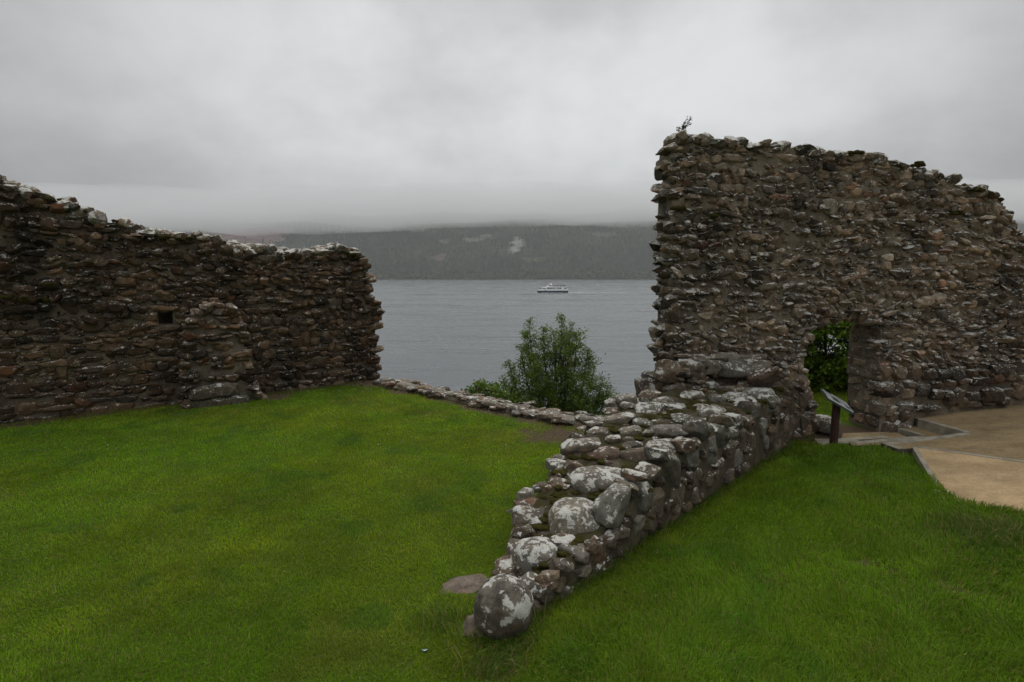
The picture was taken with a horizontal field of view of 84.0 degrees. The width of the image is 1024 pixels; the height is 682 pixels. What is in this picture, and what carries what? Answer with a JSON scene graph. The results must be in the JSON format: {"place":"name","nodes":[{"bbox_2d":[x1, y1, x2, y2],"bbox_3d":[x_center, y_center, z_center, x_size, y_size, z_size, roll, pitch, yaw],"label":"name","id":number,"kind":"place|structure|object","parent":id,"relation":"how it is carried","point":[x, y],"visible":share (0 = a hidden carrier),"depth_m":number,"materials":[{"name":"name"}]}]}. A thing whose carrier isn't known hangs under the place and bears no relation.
{"place":"outdoors","nodes":[
{"label":"outdoors","id":0,"kind":"place"},
{"bbox_2d":[0,380,1023,681],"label":"ground","id":1,"kind":"structure","parent":0,"point":[848,426],"depth_m":5.40,"materials":[{"name":"green plant"}]},
{"bbox_2d":[0,174,384,424],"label":"stone wall","id":2,"kind":"structure","parent":1,"relation":"on","point":[99,312],"depth_m":11.49,"materials":[{"name":"grey stone"}]},
{"bbox_2d":[440,573,487,594],"bbox_3d":[-0.411,2.131,4.949,0.465,0.064,0.310,-3,7,-21],"label":"flat stone","id":3,"kind":"object","parent":1,"relation":"on","point":[472,583],"visible":0.89,"depth_m":4.93,"materials":[{"name":"beige stone"}]},
{"bbox_2d":[462,613,483,638],"bbox_3d":[-0.303,2.202,4.330,0.203,0.136,0.286,-2,7,-18],"label":"half buried stone","id":4,"kind":"object","parent":1,"relation":"on","point":[469,622],"visible":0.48,"depth_m":4.30,"materials":[{"name":"grey stone"}]},
{"bbox_2d":[372,377,605,430],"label":"stone wall","id":5,"kind":"structure","parent":1,"relation":"on","point":[553,415],"depth_m":11.39,"materials":[{"name":"grey stone"}]},
{"bbox_2d":[461,377,522,402],"bbox_3d":[-0.680,1.375,14.079,2.081,0.946,1.734,0,7,0],"label":"leafy bush","id":6,"kind":"object","parent":1,"relation":"on","point":[495,390],"visible":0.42,"depth_m":14.04,"materials":[{"name":"green plant"}]},
{"bbox_2d":[473,573,533,640],"bbox_3d":[-0.065,2.030,4.344,0.460,0.475,0.457,0,7,0],"label":"boulder","id":7,"kind":"object","parent":1,"relation":"on","point":[503,603],"visible":0.91,"depth_m":4.18,"materials":[{"name":"stone"}]},
{"bbox_2d":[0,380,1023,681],"bbox_3d":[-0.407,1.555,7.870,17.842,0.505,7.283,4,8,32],"label":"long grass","id":8,"kind":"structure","parent":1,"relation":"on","point":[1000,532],"depth_m":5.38,"materials":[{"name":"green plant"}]},
{"bbox_2d":[496,313,619,415],"bbox_3d":[1.289,1.091,15.100,4.180,3.752,3.476,0,7,0],"label":"alder tree","id":9,"kind":"object","parent":1,"relation":"on","point":[577,399],"visible":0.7,"depth_m":14.90,"materials":[{"name":"green plant"}]},
{"bbox_2d":[567,406,596,415],"bbox_3d":[1.595,1.863,12.740,1.862,0.842,1.438,0,7,0],"label":"leafy bush","id":10,"kind":"object","parent":1,"relation":"on","point":[589,410],"depth_m":12.71,"materials":[{"name":"green plant"}]},
{"bbox_2d":[492,351,794,620],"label":"stone wall","id":11,"kind":"structure","parent":1,"relation":"on","point":[674,439],"depth_m":6.37,"materials":[{"name":"grey stone"}]},
{"bbox_2d":[804,320,853,393],"bbox_3d":[7.634,0.194,13.993,5.215,4.415,3.371,0,7,0],"label":"broadleaf tree","id":12,"kind":"object","parent":1,"relation":"on","point":[826,367],"visible":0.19,"depth_m":13.12,"materials":[{"name":"green plant"}]},
{"bbox_2d":[646,129,1023,436],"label":"stone wall","id":13,"kind":"structure","parent":1,"relation":"on","point":[776,253],"depth_m":9.30,"materials":[{"name":"grey stone"}]},
{"bbox_2d":[676,116,691,131],"bbox_3d":[2.721,-3.398,8.972,0.270,0.309,0.094,-1,7,-7],"label":"sprig plant","id":14,"kind":"object","parent":13,"relation":"on","point":[683,126],"visible":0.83,"depth_m":8.97,"materials":[{"name":"green plant"}]},
{"bbox_2d":[815,439,858,445],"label":"paving slab","id":15,"kind":"structure","parent":1,"relation":"on","point":[823,441],"depth_m":9.15,"materials":[{"name":"stone"}]},
{"bbox_2d":[820,388,854,444],"bbox_3d":[5.069,1.323,8.928,0.390,1.010,0.790,3,7,22],"label":"information sign","id":16,"kind":"object","parent":1,"relation":"on","point":[838,404],"visible":0.88,"depth_m":8.86,"materials":[{"name":"paint"}]},
{"bbox_2d":[841,432,905,440],"bbox_3d":[5.924,1.675,9.489,1.343,0.200,0.394,-1,7,-9],"label":"step","id":17,"kind":"object","parent":1,"relation":"on","point":[887,434],"visible":0.29,"depth_m":9.54,"materials":[{"name":"stone"}]},
{"bbox_2d":[838,436,889,439],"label":"kerb","id":18,"kind":"structure","parent":17,"relation":"on","point":[867,437],"depth_m":9.33,"materials":[{"name":"concrete"}]},
{"bbox_2d":[849,426,939,446],"bbox_3d":[6.088,1.683,9.291,1.874,0.300,0.987,-1,7,-6],"label":"step","id":19,"kind":"object","parent":1,"relation":"on","point":[927,433],"visible":0.22,"depth_m":9.37,"materials":[{"name":"stone"}]},
{"bbox_2d":[851,436,924,443],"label":"kerb","id":20,"kind":"structure","parent":19,"relation":"on","point":[884,440],"depth_m":8.96,"materials":[{"name":"concrete"}]},
{"bbox_2d":[898,428,925,436],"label":"kerb","id":21,"kind":"structure","parent":19,"relation":"on","point":[906,432],"depth_m":9.48,"materials":[{"name":"concrete"}]},
{"bbox_2d":[912,447,937,484],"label":"kerb","id":22,"kind":"structure","parent":1,"relation":"on","point":[919,457],"depth_m":7.92,"materials":[{"name":"concrete"}]},
{"bbox_2d":[0,0,1023,215],"label":"sky","id":23,"kind":"structure","parent":0,"point":[347,107],"materials":[{"name":"grey"}]},
{"bbox_2d":[106,209,1023,279],"bbox_3d":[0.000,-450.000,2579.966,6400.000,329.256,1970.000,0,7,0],"label":"hill","id":24,"kind":"structure","parent":0,"point":[166,220],"depth_m":2033.51,"materials":[{"name":"green plant"}]},
{"bbox_2d":[169,209,657,279],"bbox_3d":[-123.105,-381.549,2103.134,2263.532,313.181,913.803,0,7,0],"label":"forest","id":25,"kind":"object","parent":24,"relation":"on","point":[400,273],"visible":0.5,"depth_m":1894.40,"materials":[{"name":"green plant"}]},
{"bbox_2d":[371,280,846,410],"bbox_3d":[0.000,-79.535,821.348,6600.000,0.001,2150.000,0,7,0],"label":"lake","id":26,"kind":"structure","parent":0,"point":[455,335],"depth_m":195.24,"materials":[{"name":"grey liquid"}]},
{"bbox_2d":[537,282,567,292],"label":"tour boat","id":27,"kind":"object","parent":26,"relation":"on","point":[550,288],"visible":0.98,"depth_m":527.39,"materials":[{"name":"white paint"}]},
{"bbox_2d":[881,404,1023,460],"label":"path","id":28,"kind":"structure","parent":0,"point":[996,431],"depth_m":8.72,"materials":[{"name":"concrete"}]},
{"bbox_2d":[881,442,902,452],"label":"kerb","id":29,"kind":"structure","parent":28,"relation":"on","point":[892,445],"depth_m":8.55,"materials":[{"name":"concrete"}]},
{"bbox_2d":[885,432,971,448],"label":"kerb","id":30,"kind":"structure","parent":28,"relation":"on","point":[929,438],"depth_m":8.74,"materials":[{"name":"concrete"}]},
{"bbox_2d":[917,418,969,434],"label":"kerb","id":31,"kind":"structure","parent":28,"relation":"on","point":[935,427],"depth_m":9.36,"materials":[{"name":"concrete"}]},
{"bbox_2d":[918,448,1023,511],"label":"path","id":32,"kind":"structure","parent":0,"point":[992,480],"depth_m":7.22,"materials":[{"name":"stone"}]},
{"bbox_2d":[917,446,1023,462],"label":"kerb","id":33,"kind":"structure","parent":32,"relation":"on","point":[971,454],"depth_m":7.96,"materials":[{"name":"concrete"}]}
]}

